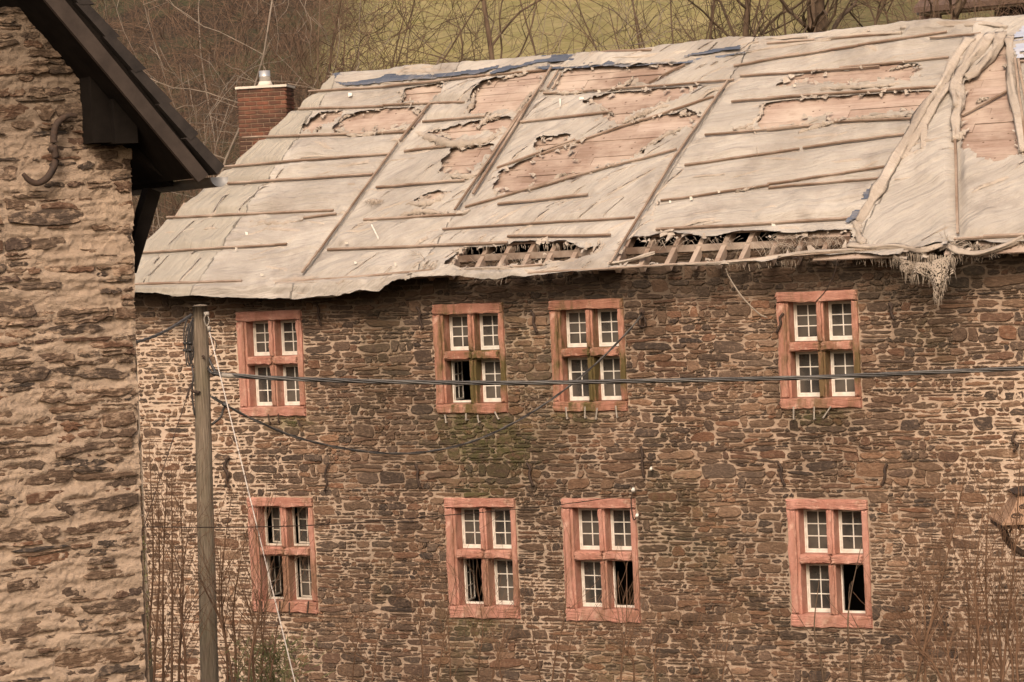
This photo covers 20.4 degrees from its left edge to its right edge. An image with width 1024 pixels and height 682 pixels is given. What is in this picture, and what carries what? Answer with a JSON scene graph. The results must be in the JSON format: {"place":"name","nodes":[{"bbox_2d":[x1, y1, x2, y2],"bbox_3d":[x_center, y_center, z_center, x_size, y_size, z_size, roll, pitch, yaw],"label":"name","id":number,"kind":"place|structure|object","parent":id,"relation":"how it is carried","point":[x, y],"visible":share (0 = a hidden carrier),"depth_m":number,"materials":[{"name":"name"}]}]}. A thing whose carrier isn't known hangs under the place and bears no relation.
{"place":"outdoors","nodes":[
{"label":"outdoors","id":0,"kind":"place"},
{"bbox_2d":[0,0,227,681],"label":"house","id":1,"kind":"structure","parent":0,"point":[98,131],"depth_m":21.66,"materials":[{"name":"stone"}]},
{"bbox_2d":[91,0,994,681],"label":"ground","id":2,"kind":"structure","parent":0,"point":[557,24],"depth_m":95.77,"materials":[{"name":"plant"}]},
{"bbox_2d":[137,427,151,664],"bbox_3d":[-6.598,1.638,64.671,5.724,9.290,19.527,-3,2,-4],"label":"foliage","id":3,"kind":"object","parent":2,"relation":"on","point":[146,582],"depth_m":58.85,"materials":[{"name":"brown plant"}]},
{"bbox_2d":[138,400,231,681],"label":"sapling","id":4,"kind":"object","parent":2,"relation":"on","point":[171,582],"visible":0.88,"depth_m":34.31,"materials":[{"name":"brown plant"}]},
{"bbox_2d":[183,304,218,681],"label":"utility pole","id":5,"kind":"object","parent":2,"relation":"on","point":[197,343],"visible":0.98,"depth_m":35.91,"materials":[{"name":"brown wood"}]},
{"bbox_2d":[136,314,192,343],"bbox_3d":[-4.436,-0.126,34.441,0.024,0.310,3.022,-2,2,15],"label":"phone cable","id":6,"kind":"object","parent":5,"relation":"attached to","point":[165,330],"visible":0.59,"depth_m":34.99,"materials":[{"name":"black rubber"}]},
{"bbox_2d":[142,383,191,530],"bbox_3d":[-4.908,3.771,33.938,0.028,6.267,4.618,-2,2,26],"label":"thin stay","id":7,"kind":"object","parent":5,"relation":"attached to","point":[189,389],"visible":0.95,"depth_m":35.50,"materials":[{"name":"metal"}]},
{"bbox_2d":[209,331,294,681],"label":"guy wire","id":8,"kind":"object","parent":5,"relation":"attached to","point":[252,507],"visible":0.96,"depth_m":34.77,"materials":[{"name":"grey metal"}]},
{"bbox_2d":[210,314,641,454],"bbox_3d":[-0.872,0.664,38.697,0.203,1.664,8.136,-1,3,45],"label":"service cable","id":9,"kind":"object","parent":5,"relation":"attached to","point":[224,404],"visible":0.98,"depth_m":38.37,"materials":[{"name":"black rubber"}]},
{"bbox_2d":[213,366,1023,384],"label":"power cable","id":10,"kind":"object","parent":5,"relation":"attached to","point":[621,381],"visible":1,"depth_m":35.52,"materials":[{"name":"rubber"}]},
{"bbox_2d":[104,0,339,633],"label":"scrub tree","id":11,"kind":"object","parent":2,"relation":"on","point":[222,170],"visible":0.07,"depth_m":60.13,"materials":[{"name":"brown plant"}]},
{"bbox_2d":[164,437,300,681],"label":"sapling","id":12,"kind":"object","parent":2,"relation":"on","point":[221,616],"visible":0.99,"depth_m":34.83,"materials":[{"name":"brown plant"}]},
{"bbox_2d":[93,0,392,507],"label":"scrub tree","id":13,"kind":"object","parent":2,"relation":"on","point":[208,82],"visible":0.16,"depth_m":64.08,"materials":[{"name":"brown plant"}]},
{"bbox_2d":[132,57,385,572],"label":"undergrowth","id":14,"kind":"object","parent":2,"relation":"on","point":[155,231],"visible":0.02,"depth_m":83.63,"materials":[{"name":"brown plant"}]},
{"bbox_2d":[95,0,427,428],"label":"scrub tree","id":15,"kind":"object","parent":2,"relation":"on","point":[197,126],"visible":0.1,"depth_m":66.37,"materials":[{"name":"brown plant"}]},
{"bbox_2d":[197,628,334,681],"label":"evergreen shrub","id":16,"kind":"object","parent":2,"relation":"on","point":[277,659],"visible":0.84,"depth_m":34.82,"materials":[{"name":"plant"}]},
{"bbox_2d":[118,0,439,229],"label":"scrub tree","id":17,"kind":"object","parent":2,"relation":"on","point":[334,35],"visible":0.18,"depth_m":64.72,"materials":[{"name":"brown plant"}]},
{"bbox_2d":[185,502,376,681],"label":"sapling","id":18,"kind":"object","parent":2,"relation":"on","point":[274,645],"visible":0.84,"depth_m":34.84,"materials":[{"name":"brown plant"}]},
{"bbox_2d":[119,0,489,164],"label":"scrub tree","id":19,"kind":"object","parent":2,"relation":"on","point":[300,65],"visible":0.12,"depth_m":67.01,"materials":[{"name":"brown plant"}]},
{"bbox_2d":[95,0,518,521],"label":"scrub tree","id":20,"kind":"object","parent":2,"relation":"on","point":[255,61],"visible":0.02,"depth_m":67.97,"materials":[{"name":"brown plant"}]},
{"bbox_2d":[95,0,559,231],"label":"scrub tree","id":21,"kind":"object","parent":2,"relation":"on","point":[155,46],"visible":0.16,"depth_m":72.50,"materials":[{"name":"brown plant"}]},
{"bbox_2d":[179,0,487,191],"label":"scrub tree","id":22,"kind":"object","parent":2,"relation":"on","point":[260,18],"visible":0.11,"depth_m":69.63,"materials":[{"name":"brown plant"}]},
{"bbox_2d":[109,0,584,503],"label":"scrub tree","id":23,"kind":"object","parent":2,"relation":"on","point":[318,46],"visible":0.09,"depth_m":64.68,"materials":[{"name":"brown plant"}]},
{"bbox_2d":[299,516,418,681],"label":"sapling","id":24,"kind":"object","parent":2,"relation":"on","point":[360,654],"visible":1,"depth_m":35.91,"materials":[{"name":"brown plant"}]},
{"bbox_2d":[189,0,536,193],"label":"scrub tree","id":25,"kind":"object","parent":2,"relation":"on","point":[445,56],"visible":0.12,"depth_m":75.37,"materials":[{"name":"brown plant"}]},
{"bbox_2d":[306,0,495,69],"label":"bare tree","id":26,"kind":"object","parent":2,"relation":"on","point":[398,29],"visible":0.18,"depth_m":71.34,"materials":[{"name":"brown plant"}]},
{"bbox_2d":[148,0,720,236],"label":"scrub tree","id":27,"kind":"object","parent":2,"relation":"on","point":[624,45],"visible":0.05,"depth_m":55.87,"materials":[{"name":"brown plant"}]},
{"bbox_2d":[390,504,497,681],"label":"sapling","id":28,"kind":"object","parent":2,"relation":"on","point":[443,638],"visible":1,"depth_m":35.75,"materials":[{"name":"brown plant"}]},
{"bbox_2d":[424,513,541,681],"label":"sapling","id":29,"kind":"object","parent":2,"relation":"on","point":[499,651],"visible":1,"depth_m":35.79,"materials":[{"name":"brown plant"}]},
{"bbox_2d":[344,0,630,62],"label":"bare tree","id":30,"kind":"object","parent":2,"relation":"on","point":[487,28],"visible":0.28,"depth_m":66.31,"materials":[{"name":"brown plant"}]},
{"bbox_2d":[496,487,618,681],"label":"sapling","id":31,"kind":"object","parent":2,"relation":"on","point":[563,622],"visible":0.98,"depth_m":36.05,"materials":[{"name":"brown plant"}]},
{"bbox_2d":[134,30,1023,681],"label":"stone building","id":32,"kind":"structure","parent":2,"relation":"on","point":[804,486],"depth_m":42.46,"materials":[{"name":"stone"}]},
{"bbox_2d":[134,75,334,295],"bbox_3d":[-4.377,-2.627,46.622,4.924,3.652,1.906,-4,2,-31],"label":"roof sheeting","id":33,"kind":"object","parent":32,"relation":"attached to","point":[183,265],"visible":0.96,"depth_m":46.56,"materials":[{"name":"beige fabric"}]},
{"bbox_2d":[235,70,294,156],"bbox_3d":[-4.413,0.554,53.981,0.987,11.347,0.780,-2,2,8],"label":"brick chimney","id":34,"kind":"object","parent":32,"relation":"on","point":[265,105],"visible":0.2,"depth_m":53.49,"materials":[{"name":"brick"}]},
{"bbox_2d":[235,310,306,416],"bbox_3d":[-3.763,0.352,45.169,1.266,1.681,0.310,-2,2,30],"label":"window","id":35,"kind":"structure","parent":32,"relation":"in","point":[278,334],"depth_m":45.17,"materials":[{"name":"red stone"}]},
{"bbox_2d":[247,497,318,613],"bbox_3d":[-3.503,3.385,45.406,1.268,1.846,0.668,-2,2,30],"label":"window","id":36,"kind":"structure","parent":32,"relation":"in","point":[283,508],"depth_m":45.26,"materials":[{"name":"red stone"}]},
{"bbox_2d":[164,62,459,298],"bbox_3d":[-2.838,-2.642,46.198,5.730,3.787,4.460,-2,2,30],"label":"roof sheeting","id":37,"kind":"object","parent":32,"relation":"on","point":[259,271],"visible":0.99,"depth_m":45.91,"materials":[{"name":"white paint"}]},
{"bbox_2d":[142,494,630,527],"bbox_3d":[-1.626,2.095,35.940,0.012,1.036,13.623,-2,2,30],"label":"thin wire","id":38,"kind":"object","parent":32,"relation":"attached to","point":[372,521],"visible":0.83,"depth_m":35.55,"materials":[{"name":"metal"}]},
{"bbox_2d":[291,55,550,298],"bbox_3d":[-2.015,-2.666,45.719,4.696,3.800,4.506,-2,2,30],"label":"roof sheeting","id":39,"kind":"object","parent":32,"relation":"on","point":[355,230],"visible":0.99,"depth_m":44.73,"materials":[{"name":"white paint"}]},
{"bbox_2d":[333,72,436,84],"bbox_3d":[-2.149,-4.463,47.787,2.348,0.264,0.265,-1,2,36],"label":"blue sheeting","id":40,"kind":"object","parent":39,"relation":"on","point":[388,77],"visible":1,"depth_m":47.77,"materials":[{"name":"plastic"}]},
{"bbox_2d":[490,54,572,73],"bbox_3d":[0.424,-4.541,46.417,1.669,0.250,0.192,-2,2,23],"label":"blue sheeting","id":41,"kind":"object","parent":39,"relation":"on","point":[503,68],"visible":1,"depth_m":46.55,"materials":[{"name":"plastic"}]},
{"bbox_2d":[426,65,498,76],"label":"blue sheeting","id":42,"kind":"object","parent":32,"relation":"on","point":[470,71],"visible":1,"depth_m":46.99,"materials":[{"name":"plastic"}]},
{"bbox_2d":[431,302,507,413],"bbox_3d":[-0.501,0.251,43.492,1.276,1.683,0.665,-2,2,30],"label":"window","id":43,"kind":"structure","parent":32,"relation":"in","point":[470,332],"depth_m":43.34,"materials":[{"name":"red stone"}]},
{"bbox_2d":[443,498,520,618],"bbox_3d":[-0.316,3.292,43.566,1.268,1.854,0.662,-2,2,30],"label":"window","id":44,"kind":"structure","parent":32,"relation":"in","point":[481,541],"depth_m":43.41,"materials":[{"name":"red stone"}]},
{"bbox_2d":[409,36,763,281],"bbox_3d":[1.040,-2.801,43.934,4.610,3.707,4.570,-2,2,30],"label":"roof sheeting","id":45,"kind":"object","parent":32,"relation":"on","point":[624,190],"visible":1,"depth_m":43.50,"materials":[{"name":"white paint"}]},
{"bbox_2d":[685,45,740,55],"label":"blue sheeting","id":46,"kind":"object","parent":45,"relation":"on","point":[720,49],"visible":1,"depth_m":44.66,"materials":[{"name":"blue plastic"}]},
{"bbox_2d":[548,298,627,411],"bbox_3d":[1.185,0.211,42.316,1.272,1.675,0.310,-2,2,30],"label":"window","id":47,"kind":"structure","parent":32,"relation":"in","point":[583,331],"depth_m":42.32,"materials":[{"name":"red stone"}]},
{"bbox_2d":[561,498,640,622],"bbox_3d":[1.375,3.253,42.387,1.260,1.848,0.310,-2,2,30],"label":"window","id":48,"kind":"structure","parent":32,"relation":"in","point":[603,524],"depth_m":42.41,"materials":[{"name":"red stone"}]},
{"bbox_2d":[531,52,744,69],"bbox_3d":[1.944,-4.533,45.359,3.935,0.347,0.309,-1,2,35],"label":"blue sheeting","id":49,"kind":"object","parent":32,"relation":"on","point":[561,57],"visible":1,"depth_m":45.80,"materials":[{"name":"plastic"}]},
{"bbox_2d":[725,268,766,317],"bbox_3d":[3.343,-0.682,40.570,0.574,0.743,0.065,-3,2,6],"label":"hanging strip","id":50,"kind":"object","parent":32,"relation":"hanging from","point":[742,296],"visible":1,"depth_m":40.57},
{"bbox_2d":[543,17,1007,269],"bbox_3d":[3.128,-2.889,42.811,7.951,3.672,4.400,-2,2,30],"label":"roof sheeting","id":51,"kind":"object","parent":32,"relation":"attached to","point":[766,204],"visible":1,"depth_m":42.13,"materials":[{"name":"grey paint"}]},
{"bbox_2d":[845,184,871,221],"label":"blue sheeting","id":52,"kind":"object","parent":51,"relation":"on","point":[854,214],"visible":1,"depth_m":40.23,"materials":[{"name":"plastic"}]},
{"bbox_2d":[775,289,861,408],"bbox_3d":[4.406,0.118,40.458,1.265,1.679,0.310,-2,2,30],"label":"window","id":53,"kind":"structure","parent":32,"relation":"in","point":[826,324],"depth_m":40.46,"materials":[{"name":"red stone"}]},
{"bbox_2d":[816,259,837,301],"bbox_3d":[4.425,-0.850,39.898,0.037,0.603,0.487,-4,2,-38],"label":"hanging strip","id":54,"kind":"object","parent":32,"relation":"hanging from","point":[829,283],"visible":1,"depth_m":39.87,"materials":[{"name":"metal"}]},
{"bbox_2d":[785,499,872,628],"bbox_3d":[4.568,3.159,40.547,1.266,1.850,0.309,-2,2,30],"label":"window","id":55,"kind":"structure","parent":32,"relation":"in","point":[824,535],"depth_m":40.56,"materials":[{"name":"red stone"}]},
{"bbox_2d":[846,15,1023,305],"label":"roof sheeting","id":56,"kind":"object","parent":32,"relation":"on","point":[915,212],"visible":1,"depth_m":39.98,"materials":[{"name":"beige fabric"}]},
{"bbox_2d":[1013,26,1023,57],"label":"blue sheeting","id":57,"kind":"object","parent":32,"relation":"on","point":[1019,47],"visible":1,"depth_m":41.81,"materials":[{"name":"plastic"}]},
{"bbox_2d":[145,579,1023,681],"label":"undergrowth","id":58,"kind":"object","parent":2,"relation":"on","point":[930,675],"visible":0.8,"depth_m":35.96,"materials":[{"name":"brown plant"}]},
{"bbox_2d":[456,0,801,50],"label":"multi stem tree","id":59,"kind":"object","parent":2,"relation":"on","point":[639,33],"visible":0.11,"depth_m":67.70,"materials":[{"name":"brown plant"}]},
{"bbox_2d":[592,537,693,681],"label":"sapling","id":60,"kind":"object","parent":2,"relation":"on","point":[628,643],"visible":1,"depth_m":35.76,"materials":[{"name":"brown plant"}]},
{"bbox_2d":[519,0,800,55],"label":"multi stem tree","id":61,"kind":"object","parent":2,"relation":"on","point":[711,16],"visible":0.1,"depth_m":65.91,"materials":[{"name":"brown plant"}]},
{"bbox_2d":[531,0,874,52],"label":"multi stem tree","id":62,"kind":"object","parent":2,"relation":"on","point":[587,36],"visible":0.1,"depth_m":65.43,"materials":[{"name":"brown plant"}]},
{"bbox_2d":[657,534,755,681],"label":"sapling","id":63,"kind":"object","parent":2,"relation":"on","point":[714,657],"visible":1,"depth_m":36.13,"materials":[{"name":"brown plant"}]},
{"bbox_2d":[604,0,885,48],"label":"bare tree","id":64,"kind":"object","parent":2,"relation":"on","point":[746,32],"visible":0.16,"depth_m":64.71,"materials":[{"name":"brown plant"}]},
{"bbox_2d":[645,0,928,42],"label":"bare tree","id":65,"kind":"object","parent":2,"relation":"on","point":[728,19],"visible":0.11,"depth_m":63.88,"materials":[{"name":"brown plant"}]},
{"bbox_2d":[691,0,935,38],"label":"bare tree","id":66,"kind":"object","parent":2,"relation":"on","point":[820,6],"visible":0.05,"depth_m":64.02,"materials":[{"name":"brown plant"}]},
{"bbox_2d":[708,0,921,36],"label":"bare tree","id":67,"kind":"object","parent":2,"relation":"on","point":[812,21],"visible":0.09,"depth_m":62.31,"materials":[{"name":"brown plant"}]},
{"bbox_2d":[766,493,930,681],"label":"sapling","id":68,"kind":"object","parent":2,"relation":"on","point":[823,673],"visible":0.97,"depth_m":36.05,"materials":[{"name":"brown plant"}]},
{"bbox_2d":[778,0,1023,33],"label":"multi stem tree","id":69,"kind":"object","parent":2,"relation":"on","point":[971,7],"visible":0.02,"depth_m":60.20,"materials":[{"name":"brown plant"}]},
{"bbox_2d":[816,0,1009,28],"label":"bare tree","id":70,"kind":"object","parent":2,"relation":"on","point":[959,7],"visible":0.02,"depth_m":64.22,"materials":[{"name":"brown plant"}]},
{"bbox_2d":[853,429,1012,681],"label":"sapling","id":71,"kind":"object","parent":2,"relation":"on","point":[926,635],"visible":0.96,"depth_m":35.47,"materials":[{"name":"brown plant"}]},
{"bbox_2d":[855,0,1023,24],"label":"multi stem tree","id":72,"kind":"object","parent":2,"relation":"on","point":[933,8],"visible":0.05,"depth_m":61.90,"materials":[{"name":"brown plant"}]},
{"bbox_2d":[893,0,1023,20],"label":"multi stem tree","id":73,"kind":"object","parent":2,"relation":"on","point":[937,6],"visible":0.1,"depth_m":62.95,"materials":[{"name":"brown plant"}]},
{"bbox_2d":[914,0,1023,19],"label":"bare tree","id":74,"kind":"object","parent":2,"relation":"on","point":[920,3],"depth_m":67.92,"materials":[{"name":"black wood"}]},
{"bbox_2d":[918,384,1023,681],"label":"sapling","id":75,"kind":"object","parent":2,"relation":"on","point":[990,660],"visible":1,"depth_m":35.69,"materials":[{"name":"brown plant"}]},
{"bbox_2d":[989,486,1023,556],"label":"street lamp","id":76,"kind":"object","parent":2,"relation":"on","point":[1005,514],"visible":0.66,"depth_m":36.85,"materials":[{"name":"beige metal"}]},
{"bbox_2d":[990,520,1023,603],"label":"sapling","id":77,"kind":"object","parent":2,"relation":"on","point":[1010,564],"visible":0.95,"depth_m":35.72,"materials":[{"name":"brown plant"}]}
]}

